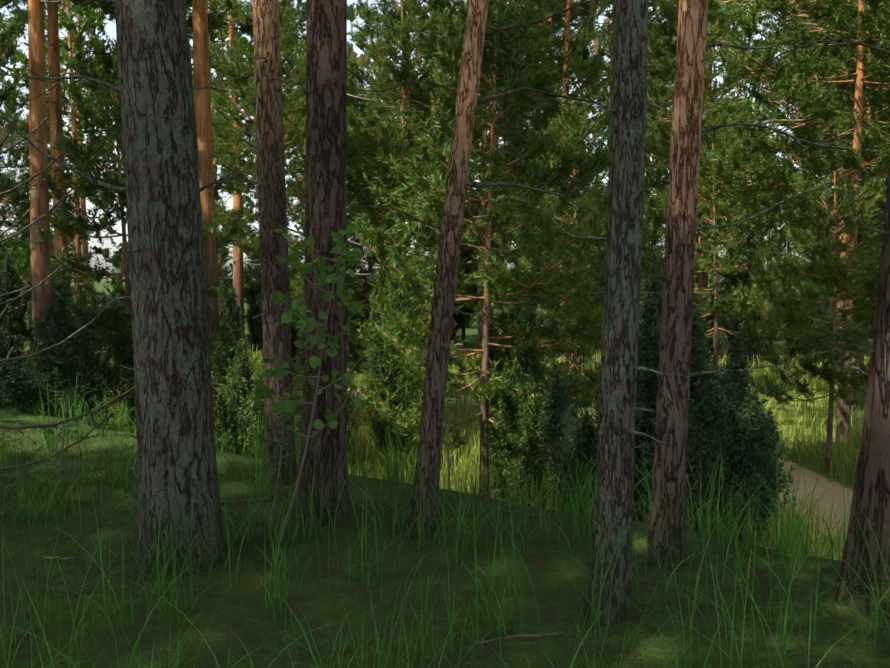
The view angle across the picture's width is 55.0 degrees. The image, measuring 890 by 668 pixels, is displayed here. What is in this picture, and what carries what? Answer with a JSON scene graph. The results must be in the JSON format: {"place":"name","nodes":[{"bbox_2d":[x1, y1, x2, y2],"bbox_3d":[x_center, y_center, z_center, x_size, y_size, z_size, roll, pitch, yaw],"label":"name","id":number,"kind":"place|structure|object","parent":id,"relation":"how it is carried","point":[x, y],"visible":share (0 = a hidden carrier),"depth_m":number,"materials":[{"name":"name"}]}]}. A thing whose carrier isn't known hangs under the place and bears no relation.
{"place":"outdoors","nodes":[
{"label":"outdoors","id":0,"kind":"place"},
{"bbox_2d":[0,0,860,279],"label":"sky","id":1,"kind":"structure","parent":0,"point":[110,28],"materials":[{"name":"white"}]},
{"bbox_2d":[0,280,889,667],"bbox_3d":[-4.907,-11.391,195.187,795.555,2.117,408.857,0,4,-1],"label":"ground","id":2,"kind":"structure","parent":0,"point":[556,564],"depth_m":4.18,"materials":[{"name":"green plant"}]},
{"bbox_2d":[0,115,17,195],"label":"pine","id":3,"kind":"object","parent":2,"relation":"on","point":[11,185],"visible":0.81,"depth_m":24.09,"materials":[{"name":"green plant"}]},
{"bbox_2d":[0,0,27,107],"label":"tall pine","id":4,"kind":"object","parent":2,"relation":"on","point":[3,37],"visible":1,"depth_m":19.40,"materials":[{"name":"green plant"}]},
{"bbox_2d":[0,221,28,311],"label":"young pine","id":5,"kind":"object","parent":2,"relation":"on","point":[4,252],"visible":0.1,"depth_m":28.48,"materials":[{"name":"green plant"}]},
{"bbox_2d":[0,208,29,287],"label":"young pine","id":6,"kind":"object","parent":2,"relation":"on","point":[2,222],"depth_m":38.81,"materials":[{"name":"green plant"}]},
{"bbox_2d":[0,272,31,336],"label":"juniper bush","id":7,"kind":"object","parent":2,"relation":"on","point":[24,304],"visible":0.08,"depth_m":31.33,"materials":[{"name":"green plant"}]},
{"bbox_2d":[0,244,32,410],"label":"juniper bush","id":8,"kind":"object","parent":2,"relation":"on","point":[7,282],"visible":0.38,"depth_m":12.39,"materials":[{"name":"green plant"}]},
{"bbox_2d":[0,10,77,261],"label":"pine","id":9,"kind":"object","parent":2,"relation":"on","point":[15,137],"visible":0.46,"depth_m":27.38,"materials":[{"name":"green plant"}]},
{"bbox_2d":[10,92,71,199],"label":"pine","id":10,"kind":"object","parent":2,"relation":"on","point":[27,105],"depth_m":53.62,"materials":[{"name":"green plant"}]},
{"bbox_2d":[0,199,84,314],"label":"tree","id":11,"kind":"object","parent":2,"relation":"on","point":[53,253],"visible":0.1,"depth_m":37.85,"materials":[{"name":"green plant"}]},
{"bbox_2d":[0,0,90,387],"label":"tall pine","id":12,"kind":"object","parent":2,"relation":"on","point":[40,260],"visible":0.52,"depth_m":11.67,"materials":[{"name":"brown plant"}]},
{"bbox_2d":[0,0,118,299],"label":"pine","id":13,"kind":"object","parent":2,"relation":"on","point":[87,23],"visible":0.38,"depth_m":32.98,"materials":[{"name":"green plant"}]},
{"bbox_2d":[0,265,125,427],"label":"juniper bush","id":14,"kind":"object","parent":2,"relation":"on","point":[59,325],"visible":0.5,"depth_m":10.22,"materials":[{"name":"green plant"}]},
{"bbox_2d":[46,0,81,294],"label":"tall pine","id":15,"kind":"object","parent":2,"relation":"on","point":[55,110],"visible":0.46,"depth_m":14.57,"materials":[{"name":"brown plant"}]},
{"bbox_2d":[28,367,101,503],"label":"rowan sapling","id":16,"kind":"object","parent":2,"relation":"on","point":[74,421],"visible":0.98,"depth_m":5.67,"materials":[{"name":"green plant"}]},
{"bbox_2d":[0,72,137,532],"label":"bare branches","id":17,"kind":"object","parent":2,"relation":"on","point":[17,358],"visible":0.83,"depth_m":6.07,"materials":[{"name":"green plant"}]},
{"bbox_2d":[15,0,122,289],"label":"pine","id":18,"kind":"object","parent":2,"relation":"on","point":[82,138],"visible":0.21,"depth_m":48.27,"materials":[{"name":"green plant"}]},
{"bbox_2d":[72,283,109,350],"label":"juniper bush","id":19,"kind":"object","parent":2,"relation":"on","point":[102,300],"visible":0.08,"depth_m":32.86,"materials":[{"name":"green plant"}]},
{"bbox_2d":[103,266,125,363],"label":"juniper bush","id":20,"kind":"object","parent":2,"relation":"on","point":[114,290],"visible":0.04,"depth_m":27.05,"materials":[{"name":"green plant"}]},
{"bbox_2d":[0,30,255,432],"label":"young pine","id":21,"kind":"object","parent":2,"relation":"on","point":[86,188],"visible":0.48,"depth_m":12.82,"materials":[{"name":"green plant"}]},
{"bbox_2d":[103,303,215,432],"bbox_3d":[-3.887,0.668,12.244,1.837,2.976,2.073,-3,5,-38],"label":"juniper bush","id":22,"kind":"object","parent":2,"relation":"on","point":[121,344],"visible":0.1,"depth_m":11.94,"materials":[{"name":"green plant"}]},
{"bbox_2d":[114,0,227,581],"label":"pine trunk","id":23,"kind":"object","parent":2,"relation":"on","point":[174,409],"visible":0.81,"depth_m":4.42,"materials":[{"name":"grey plant"}]},
{"bbox_2d":[70,0,279,79],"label":"tall pine","id":24,"kind":"object","parent":2,"relation":"on","point":[108,9],"visible":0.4,"depth_m":15.62,"materials":[{"name":"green plant"}]},
{"bbox_2d":[191,56,224,156],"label":"pine","id":25,"kind":"object","parent":2,"relation":"on","point":[216,147],"visible":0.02,"depth_m":45.61,"materials":[{"name":"green plant"}]},
{"bbox_2d":[192,0,234,346],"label":"tall pine","id":26,"kind":"object","parent":2,"relation":"on","point":[202,102],"visible":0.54,"depth_m":13.13,"materials":[{"name":"brown plant"}]},
{"bbox_2d":[191,25,254,263],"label":"pine","id":27,"kind":"object","parent":2,"relation":"on","point":[220,36],"visible":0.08,"depth_m":50.88,"materials":[{"name":"green plant"}]},
{"bbox_2d":[214,177,232,296],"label":"young pine","id":28,"kind":"object","parent":2,"relation":"on","point":[221,263],"visible":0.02,"depth_m":31.47,"materials":[{"name":"green plant"}]},
{"bbox_2d":[218,267,244,350],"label":"juniper bush","id":29,"kind":"object","parent":2,"relation":"on","point":[235,312],"visible":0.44,"depth_m":28.59,"materials":[{"name":"green plant"}]},
{"bbox_2d":[227,249,260,319],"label":"young pine","id":30,"kind":"object","parent":2,"relation":"on","point":[246,281],"visible":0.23,"depth_m":38.75,"materials":[{"name":"green plant"}]},
{"bbox_2d":[186,0,305,340],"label":"tall pine","id":31,"kind":"object","parent":2,"relation":"on","point":[238,281],"visible":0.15,"depth_m":30.22,"materials":[{"name":"green plant"}]},
{"bbox_2d":[210,72,291,261],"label":"tall pine","id":32,"kind":"object","parent":2,"relation":"on","point":[285,165],"visible":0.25,"depth_m":15.02,"materials":[{"name":"brown plant"}]},
{"bbox_2d":[210,303,296,392],"bbox_3d":[-2.767,0.971,10.315,1.976,2.664,1.667,2,4,21],"label":"juniper bush","id":33,"kind":"object","parent":2,"relation":"on","point":[222,353],"visible":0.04,"depth_m":10.29,"materials":[{"name":"green plant"}]},
{"bbox_2d":[244,271,262,350],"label":"juniper bush","id":34,"kind":"object","parent":2,"relation":"on","point":[254,326],"visible":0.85,"depth_m":32.34,"materials":[{"name":"green plant"}]},
{"bbox_2d":[211,338,301,458],"bbox_3d":[-2.101,0.898,8.632,1.170,1.722,1.239,1,4,8],"label":"juniper bush","id":35,"kind":"object","parent":2,"relation":"on","point":[239,390],"visible":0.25,"depth_m":8.35,"materials":[{"name":"green plant"}]},
{"bbox_2d":[211,4,305,167],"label":"pine","id":36,"kind":"object","parent":2,"relation":"on","point":[296,157],"visible":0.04,"depth_m":37.26,"materials":[{"name":"green plant"}]},
{"bbox_2d":[228,197,302,300],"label":"tree","id":37,"kind":"object","parent":2,"relation":"on","point":[245,269],"visible":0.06,"depth_m":38.42,"materials":[{"name":"green plant"}]},
{"bbox_2d":[252,0,297,485],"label":"pine trunk","id":38,"kind":"object","parent":2,"relation":"on","point":[272,205],"visible":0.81,"depth_m":5.87,"materials":[{"name":"brown plant"}]},
{"bbox_2d":[228,355,323,528],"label":"rowan sapling","id":39,"kind":"object","parent":2,"relation":"on","point":[281,440],"visible":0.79,"depth_m":4.95,"materials":[{"name":"green plant"}]},
{"bbox_2d":[262,293,300,390],"bbox_3d":[-2.986,0.475,16.492,1.101,2.954,1.024,3,5,33],"label":"juniper bush","id":40,"kind":"object","parent":2,"relation":"on","point":[294,336],"visible":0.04,"depth_m":16.23,"materials":[{"name":"green plant"}]},
{"bbox_2d":[6,444,562,645],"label":"fallen twigs","id":41,"kind":"object","parent":2,"relation":"on","point":[533,635],"visible":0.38,"depth_m":4.46,"materials":[{"name":"brown wood"}]},
{"bbox_2d":[191,0,387,342],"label":"pine","id":42,"kind":"object","parent":2,"relation":"on","point":[293,139],"visible":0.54,"depth_m":23.35,"materials":[{"name":"green plant"}]},
{"bbox_2d":[282,31,352,182],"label":"pine","id":43,"kind":"object","parent":2,"relation":"on","point":[302,43],"visible":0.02,"depth_m":47.23,"materials":[{"name":"green plant"}]},
{"bbox_2d":[289,262,348,318],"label":"tree","id":44,"kind":"object","parent":2,"relation":"on","point":[299,270],"visible":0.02,"depth_m":32.69,"materials":[{"name":"green plant"}]},
{"bbox_2d":[251,224,387,540],"bbox_3d":[-0.683,0.294,4.798,0.715,1.812,0.626,-3,5,-35],"label":"aspen sapling","id":45,"kind":"object","parent":2,"relation":"on","point":[287,409],"visible":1,"depth_m":4.72,"materials":[{"name":"green plant"}]},
{"bbox_2d":[288,223,351,311],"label":"tree","id":46,"kind":"object","parent":2,"relation":"on","point":[293,276],"visible":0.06,"depth_m":38.83,"materials":[{"name":"green plant"}]},
{"bbox_2d":[292,0,350,526],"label":"pine trunk","id":47,"kind":"object","parent":2,"relation":"on","point":[326,97],"visible":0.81,"depth_m":5.04,"materials":[{"name":"brown plant"}]},
{"bbox_2d":[292,314,362,469],"bbox_3d":[-1.594,0.462,11.564,1.059,3.431,0.924,3,5,36],"label":"juniper bush","id":48,"kind":"object","parent":2,"relation":"on","point":[299,356],"visible":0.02,"depth_m":11.53,"materials":[{"name":"green plant"}]},
{"bbox_2d":[294,236,377,300],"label":"tree","id":49,"kind":"object","parent":2,"relation":"on","point":[361,286],"depth_m":35.39,"materials":[{"name":"green plant"}]},
{"bbox_2d":[348,292,370,341],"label":"juniper bush","id":50,"kind":"object","parent":2,"relation":"on","point":[367,313],"visible":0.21,"depth_m":36.60,"materials":[{"name":"green plant"}]},
{"bbox_2d":[289,123,463,446],"bbox_3d":[-1.082,-0.637,14.447,2.845,5.813,3.642,0,4,1],"label":"young pine","id":51,"kind":"object","parent":2,"relation":"on","point":[354,341],"visible":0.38,"depth_m":14.11,"materials":[{"name":"green plant"}]},
{"bbox_2d":[346,67,425,462],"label":"tree","id":52,"kind":"object","parent":2,"relation":"on","point":[350,95],"visible":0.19,"depth_m":12.75,"materials":[{"name":"brown plant"}]},
{"bbox_2d":[295,0,487,266],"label":"pine","id":53,"kind":"object","parent":2,"relation":"on","point":[365,108],"visible":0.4,"depth_m":24.72,"materials":[{"name":"green plant"}]},
{"bbox_2d":[361,229,423,471],"bbox_3d":[-0.742,0.319,12.645,0.974,3.718,0.901,3,5,38],"label":"juniper bush","id":54,"kind":"object","parent":2,"relation":"on","point":[389,365],"visible":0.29,"depth_m":12.52,"materials":[{"name":"green plant"}]},
{"bbox_2d":[347,24,444,247],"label":"pine","id":55,"kind":"object","parent":2,"relation":"on","point":[374,67],"visible":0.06,"depth_m":41.23,"materials":[{"name":"green plant"}]},
{"bbox_2d":[346,68,448,268],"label":"pine","id":56,"kind":"object","parent":2,"relation":"on","point":[390,111],"depth_m":32.11,"materials":[{"name":"green plant"}]},
{"bbox_2d":[0,0,868,319],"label":"forest wall","id":57,"kind":"structure","parent":2,"relation":"on","point":[354,10],"depth_m":57.49,"materials":[{"name":"green plant"}]},
{"bbox_2d":[0,343,870,560],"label":"clearing grass","id":58,"kind":"structure","parent":2,"relation":"on","point":[841,460],"depth_m":13.70,"materials":[{"name":"green plant"}]},
{"bbox_2d":[407,5,481,195],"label":"pine","id":59,"kind":"object","parent":2,"relation":"on","point":[439,82],"visible":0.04,"depth_m":48.41,"materials":[{"name":"green plant"}]},
{"bbox_2d":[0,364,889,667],"bbox_3d":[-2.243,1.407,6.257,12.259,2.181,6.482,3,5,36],"label":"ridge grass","id":60,"kind":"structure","parent":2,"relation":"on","point":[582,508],"depth_m":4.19,"materials":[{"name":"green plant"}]},
{"bbox_2d":[422,273,469,342],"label":"pine tree","id":61,"kind":"object","parent":2,"relation":"on","point":[457,318],"visible":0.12,"depth_m":35.11,"materials":[{"name":"green plant"}]},
{"bbox_2d":[415,204,477,316],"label":"young pine","id":62,"kind":"object","parent":2,"relation":"on","point":[466,271],"visible":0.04,"depth_m":34.99,"materials":[{"name":"green plant"}]},
{"bbox_2d":[409,0,488,537],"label":"pine trunk","id":63,"kind":"object","parent":2,"relation":"on","point":[433,400],"visible":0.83,"depth_m":4.82,"materials":[{"name":"brown plant"}]},
{"bbox_2d":[413,346,485,489],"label":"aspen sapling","id":64,"kind":"object","parent":2,"relation":"on","point":[454,422],"visible":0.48,"depth_m":6.41,"materials":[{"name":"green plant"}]},
{"bbox_2d":[424,178,478,345],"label":"young pine","id":65,"kind":"object","parent":2,"relation":"on","point":[463,332],"visible":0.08,"depth_m":35.49,"materials":[{"name":"green plant"}]},
{"bbox_2d":[457,201,493,343],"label":"young pine","id":66,"kind":"object","parent":2,"relation":"on","point":[472,260],"visible":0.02,"depth_m":35.62,"materials":[{"name":"green plant"}]},
{"bbox_2d":[457,242,508,321],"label":"young pine","id":67,"kind":"object","parent":2,"relation":"on","point":[469,269],"visible":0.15,"depth_m":34.27,"materials":[{"name":"green plant"}]},
{"bbox_2d":[403,0,572,365],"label":"tall pine","id":68,"kind":"object","parent":2,"relation":"on","point":[484,136],"visible":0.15,"depth_m":26.57,"materials":[{"name":"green plant"}]},
{"bbox_2d":[351,0,653,497],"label":"young pine","id":69,"kind":"object","parent":2,"relation":"on","point":[434,189],"visible":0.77,"depth_m":9.05,"materials":[{"name":"green plant"}]},
{"bbox_2d":[471,256,547,498],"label":"tree","id":70,"kind":"object","parent":2,"relation":"on","point":[511,317],"visible":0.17,"depth_m":10.61,"materials":[{"name":"green plant"}]},
{"bbox_2d":[487,291,552,508],"bbox_3d":[0.847,0.968,9.235,0.744,2.927,0.789,1,4,15],"label":"juniper bush","id":71,"kind":"object","parent":2,"relation":"on","point":[511,401],"visible":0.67,"depth_m":9.16,"materials":[{"name":"green plant"}]},
{"bbox_2d":[380,0,664,273],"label":"pine","id":72,"kind":"object","parent":2,"relation":"on","point":[546,82],"visible":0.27,"depth_m":17.48,"materials":[{"name":"green plant"}]},
{"bbox_2d":[462,52,606,278],"bbox_3d":[2.769,-4.017,28.457,5.308,10.369,5.554,-1,4,-18],"label":"pine","id":73,"kind":"object","parent":2,"relation":"on","point":[503,254],"visible":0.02,"depth_m":27.61,"materials":[{"name":"green plant"}]},
{"bbox_2d":[506,0,610,344],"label":"tall pine","id":74,"kind":"object","parent":2,"relation":"on","point":[572,32],"visible":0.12,"depth_m":34.21,"materials":[{"name":"green plant"}]},
{"bbox_2d":[465,90,665,410],"bbox_3d":[1.654,-0.496,11.967,2.653,5.629,2.650,0,4,-5],"label":"young pine","id":75,"kind":"object","parent":2,"relation":"on","point":[575,130],"visible":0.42,"depth_m":11.66,"materials":[{"name":"green plant"}]},
{"bbox_2d":[531,154,605,300],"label":"young pine","id":76,"kind":"object","parent":2,"relation":"on","point":[582,234],"visible":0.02,"depth_m":34.16,"materials":[{"name":"green plant"}]},
{"bbox_2d":[504,0,656,362],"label":"tall pine","id":77,"kind":"object","parent":2,"relation":"on","point":[567,15],"visible":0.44,"depth_m":25.93,"materials":[{"name":"green plant"}]},
{"bbox_2d":[570,208,606,355],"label":"young pine","id":78,"kind":"object","parent":2,"relation":"on","point":[600,301],"visible":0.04,"depth_m":28.85,"materials":[{"name":"green plant"}]},
{"bbox_2d":[541,0,678,148],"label":"tall pine","id":79,"kind":"object","parent":2,"relation":"on","point":[584,54],"visible":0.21,"depth_m":27.55,"materials":[{"name":"green plant"}]},
{"bbox_2d":[587,0,648,624],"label":"pine trunk","id":80,"kind":"object","parent":2,"relation":"on","point":[613,497],"visible":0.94,"depth_m":3.65,"materials":[{"name":"grey plant"}]},
{"bbox_2d":[585,144,665,298],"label":"young pine","id":81,"kind":"object","parent":2,"relation":"on","point":[662,246],"visible":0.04,"depth_m":31.90,"materials":[{"name":"green plant"}]},
{"bbox_2d":[591,34,674,253],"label":"pine","id":82,"kind":"object","parent":2,"relation":"on","point":[595,113],"visible":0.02,"depth_m":45.88,"materials":[{"name":"green plant"}]},
{"bbox_2d":[603,170,713,315],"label":"young pine","id":83,"kind":"object","parent":2,"relation":"on","point":[654,245],"visible":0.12,"depth_m":27.51,"materials":[{"name":"green plant"}]},
{"bbox_2d":[535,254,797,546],"bbox_3d":[1.977,0.929,7.486,2.275,3.288,2.467,0,4,0],"label":"juniper bush","id":84,"kind":"object","parent":2,"relation":"on","point":[727,411],"visible":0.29,"depth_m":6.84,"materials":[{"name":"green plant"}]},
{"bbox_2d":[645,0,707,568],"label":"pine trunk","id":85,"kind":"object","parent":2,"relation":"on","point":[668,503],"visible":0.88,"depth_m":4.20,"materials":[{"name":"brown plant"}]},
{"bbox_2d":[583,0,783,240],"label":"pine","id":86,"kind":"object","parent":2,"relation":"on","point":[664,76],"visible":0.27,"depth_m":25.18,"materials":[{"name":"green plant"}]},
{"bbox_2d":[645,10,735,251],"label":"pine","id":87,"kind":"object","parent":2,"relation":"on","point":[715,69],"visible":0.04,"depth_m":38.69,"materials":[{"name":"green plant"}]},
{"bbox_2d":[693,238,729,314],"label":"young pine","id":88,"kind":"object","parent":2,"relation":"on","point":[720,284],"visible":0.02,"depth_m":37.79,"materials":[{"name":"green plant"}]},
{"bbox_2d":[706,299,724,358],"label":"juniper bush","id":89,"kind":"object","parent":2,"relation":"on","point":[710,341],"visible":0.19,"depth_m":27.72,"materials":[{"name":"green plant"}]},
{"bbox_2d":[648,0,783,357],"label":"tall pine","id":90,"kind":"object","parent":2,"relation":"on","point":[702,277],"visible":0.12,"depth_m":27.32,"materials":[{"name":"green plant"}]},
{"bbox_2d":[641,108,791,383],"bbox_3d":[6.790,-1.854,21.338,3.792,7.318,4.587,4,5,42],"label":"young pine","id":91,"kind":"object","parent":2,"relation":"on","point":[708,262],"visible":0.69,"depth_m":20.59,"materials":[{"name":"green plant"}]},
{"bbox_2d":[714,57,783,245],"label":"pine","id":92,"kind":"object","parent":2,"relation":"on","point":[738,96],"visible":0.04,"depth_m":48.42,"materials":[{"name":"green plant"}]},
{"bbox_2d":[718,248,783,368],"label":"young pine","id":93,"kind":"object","parent":2,"relation":"on","point":[754,348],"visible":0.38,"depth_m":26.04,"materials":[{"name":"green plant"}]},
{"bbox_2d":[708,123,809,305],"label":"young pine","id":94,"kind":"object","parent":2,"relation":"on","point":[772,223],"visible":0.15,"depth_m":27.66,"materials":[{"name":"green plant"}]},
{"bbox_2d":[723,97,794,266],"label":"pine","id":95,"kind":"object","parent":2,"relation":"on","point":[746,101],"visible":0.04,"depth_m":54.67,"materials":[{"name":"green plant"}]},
{"bbox_2d":[724,194,806,299],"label":"young pine","id":96,"kind":"object","parent":2,"relation":"on","point":[760,237],"visible":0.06,"depth_m":38.32,"materials":[{"name":"green plant"}]},
{"bbox_2d":[672,0,889,445],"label":"pine","id":97,"kind":"object","parent":2,"relation":"on","point":[800,14],"visible":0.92,"depth_m":13.96,"materials":[{"name":"green plant"}]},
{"bbox_2d":[783,317,807,362],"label":"juniper bush","id":98,"kind":"object","parent":2,"relation":"on","point":[791,356],"visible":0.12,"depth_m":27.72,"materials":[{"name":"green plant"}]},
{"bbox_2d":[784,224,832,306],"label":"young pine","id":99,"kind":"object","parent":2,"relation":"on","point":[807,282],"visible":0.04,"depth_m":35.92,"materials":[{"name":"green plant"}]},
{"bbox_2d":[745,170,887,473],"bbox_3d":[5.738,-0.028,12.593,2.328,4.756,2.979,-1,4,-12],"label":"young pine","id":100,"kind":"object","parent":2,"relation":"on","point":[833,338],"visible":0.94,"depth_m":12.45,"materials":[{"name":"green plant"}]},
{"bbox_2d":[750,0,889,405],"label":"pine","id":101,"kind":"object","parent":2,"relation":"on","point":[849,60],"visible":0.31,"depth_m":18.46,"materials":[{"name":"green plant"}]},
{"bbox_2d":[803,282,836,365],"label":"pine tree","id":102,"kind":"object","parent":2,"relation":"on","point":[825,307],"visible":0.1,"depth_m":26.34,"materials":[{"name":"green plant"}]},
{"bbox_2d":[758,48,886,312],"bbox_3d":[13.553,-4.537,29.417,5.197,11.422,5.821,-1,4,-12],"label":"pine","id":103,"kind":"object","parent":2,"relation":"on","point":[825,151],"visible":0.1,"depth_m":28.82,"materials":[{"name":"green plant"}]},
{"bbox_2d":[786,5,887,371],"bbox_3d":[11.035,-7.634,23.940,5.920,18.404,5.533,0,4,-5],"label":"tall pine","id":104,"kind":"object","parent":2,"relation":"on","point":[839,304],"visible":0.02,"depth_m":23.85,"materials":[{"name":"green plant"}]},
{"bbox_2d":[816,1,889,232],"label":"pine","id":105,"kind":"object","parent":2,"relation":"on","point":[881,117],"visible":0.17,"depth_m":21.18,"materials":[{"name":"green plant"}]},
{"bbox_2d":[831,159,889,625],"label":"pine trunk","id":106,"kind":"object","parent":2,"relation":"on","point":[872,474],"visible":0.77,"depth_m":3.62,"materials":[{"name":"brown plant"}]},
{"bbox_2d":[0,0,889,448],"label":"bare branches","id":107,"kind":"object","parent":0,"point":[480,102],"visible":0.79,"depth_m":4.40,"materials":[{"name":"grey wood"}]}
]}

